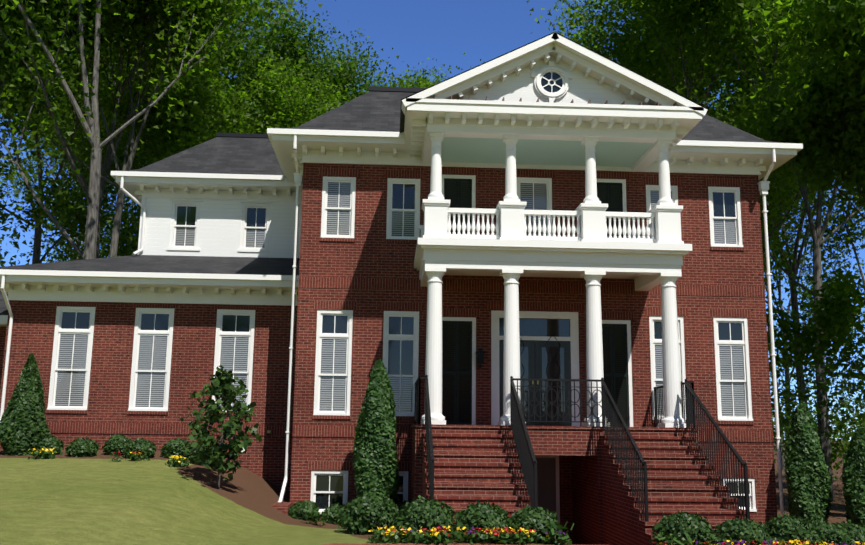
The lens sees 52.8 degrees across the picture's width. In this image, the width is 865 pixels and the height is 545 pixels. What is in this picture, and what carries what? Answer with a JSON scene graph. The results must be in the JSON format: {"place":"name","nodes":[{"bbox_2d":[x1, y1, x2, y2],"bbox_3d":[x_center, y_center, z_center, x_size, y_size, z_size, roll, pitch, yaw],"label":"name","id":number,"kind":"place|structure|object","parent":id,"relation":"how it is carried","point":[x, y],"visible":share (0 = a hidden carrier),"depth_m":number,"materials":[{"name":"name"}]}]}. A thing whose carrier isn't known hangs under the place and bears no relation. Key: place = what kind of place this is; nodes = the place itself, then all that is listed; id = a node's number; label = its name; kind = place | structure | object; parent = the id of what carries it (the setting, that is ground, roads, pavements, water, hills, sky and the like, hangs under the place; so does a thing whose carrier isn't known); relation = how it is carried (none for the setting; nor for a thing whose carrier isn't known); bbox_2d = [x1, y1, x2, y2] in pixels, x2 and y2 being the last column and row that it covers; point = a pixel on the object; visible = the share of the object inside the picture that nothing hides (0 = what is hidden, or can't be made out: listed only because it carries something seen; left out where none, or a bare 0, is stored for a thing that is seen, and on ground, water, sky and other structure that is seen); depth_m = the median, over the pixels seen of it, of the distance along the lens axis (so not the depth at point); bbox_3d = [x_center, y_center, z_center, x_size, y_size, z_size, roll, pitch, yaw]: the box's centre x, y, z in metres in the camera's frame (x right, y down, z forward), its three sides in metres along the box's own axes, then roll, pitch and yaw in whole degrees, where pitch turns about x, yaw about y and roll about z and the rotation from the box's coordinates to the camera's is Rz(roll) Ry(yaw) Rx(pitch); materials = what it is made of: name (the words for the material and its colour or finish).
{"place":"outdoors","nodes":[
{"label":"outdoors","id":0,"kind":"place"},
{"bbox_2d":[0,441,846,544],"bbox_3d":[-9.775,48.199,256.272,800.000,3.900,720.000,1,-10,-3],"label":"terrain","id":1,"kind":"structure","parent":0,"point":[101,498],"depth_m":14.87,"materials":[{"name":"green plant"}]},
{"bbox_2d":[0,354,50,455],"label":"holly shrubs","id":2,"kind":"object","parent":1,"relation":"on","point":[22,431],"visible":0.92,"depth_m":20.62,"materials":[{"name":"green plant"}]},
{"bbox_2d":[179,365,261,488],"bbox_3d":[-4.406,3.261,18.219,1.646,2.652,1.620,1,-10,-3],"label":"magnolia","id":3,"kind":"object","parent":1,"relation":"on","point":[219,387],"depth_m":18.08,"materials":[{"name":"green plant"}]},
{"bbox_2d":[0,56,777,544],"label":"house walls","id":4,"kind":"structure","parent":1,"relation":"on","point":[368,272],"depth_m":21.29,"materials":[{"name":"red brick"}]},
{"bbox_2d":[0,32,779,314],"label":"house roofs","id":5,"kind":"structure","parent":4,"relation":"on","point":[375,108],"depth_m":23.30,"materials":[{"name":"grey"}]},
{"bbox_2d":[0,134,787,516],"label":"downspouts","id":6,"kind":"object","parent":4,"relation":"attached to","point":[762,186],"visible":0.9,"depth_m":21.46,"materials":[{"name":"white metal"}]},
{"bbox_2d":[0,32,802,427],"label":"house trim","id":7,"kind":"structure","parent":4,"relation":"attached to","point":[550,134],"depth_m":19.62,"materials":[{"name":"white paint"}]},
{"bbox_2d":[47,175,756,523],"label":"house windows","id":8,"kind":"structure","parent":4,"relation":"in","point":[549,345],"depth_m":21.30,"materials":[{"name":"white"}]},
{"bbox_2d":[0,211,864,495],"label":"background trees","id":9,"kind":"object","parent":1,"relation":"on","point":[844,435],"visible":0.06,"depth_m":38.90,"materials":[{"name":"green plant"}]},
{"bbox_2d":[0,0,864,500],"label":"trees","id":10,"kind":"object","parent":1,"relation":"on","point":[818,108],"depth_m":42.90,"materials":[{"name":"green plant"}]},
{"bbox_2d":[0,0,842,367],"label":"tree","id":11,"kind":"object","parent":10,"relation":"attached to","point":[62,212],"visible":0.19,"depth_m":61.14,"materials":[{"name":"green plant"}]},
{"bbox_2d":[24,448,864,544],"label":"flowers","id":12,"kind":"object","parent":1,"relation":"on","point":[458,528],"visible":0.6,"depth_m":13.43,"materials":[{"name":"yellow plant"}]},
{"bbox_2d":[34,411,864,544],"bbox_3d":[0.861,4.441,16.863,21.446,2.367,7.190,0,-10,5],"label":"shrubs","id":13,"kind":"object","parent":1,"relation":"on","point":[529,515],"visible":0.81,"depth_m":14.05,"materials":[{"name":"green plant"}]},
{"bbox_2d":[303,506,692,544],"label":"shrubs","id":14,"kind":"object","parent":1,"relation":"on","point":[552,526],"visible":0.58,"depth_m":13.39,"materials":[{"name":"green plant"}]},
{"bbox_2d":[352,359,864,525],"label":"conical shrubs","id":15,"kind":"object","parent":1,"relation":"on","point":[811,501],"visible":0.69,"depth_m":19.37,"materials":[{"name":"green plant"}]},
{"bbox_2d":[410,526,861,544],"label":"flowers","id":16,"kind":"object","parent":1,"relation":"on","point":[696,542],"visible":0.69,"depth_m":13.43,"materials":[{"name":"purple"}]},
{"bbox_2d":[0,0,864,440],"label":"sky","id":17,"kind":"structure","parent":0,"point":[417,31],"materials":[{"name":"blue"}]},
{"bbox_2d":[421,136,684,422],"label":"columns and balusters","id":18,"kind":"object","parent":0,"point":[594,371],"visible":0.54,"depth_m":18.83,"materials":[{"name":"white paint"}]},
{"bbox_2d":[414,375,749,521],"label":"iron railings","id":19,"kind":"object","parent":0,"point":[525,451],"visible":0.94,"depth_m":16.98,"materials":[{"name":"black metal"}]}
]}

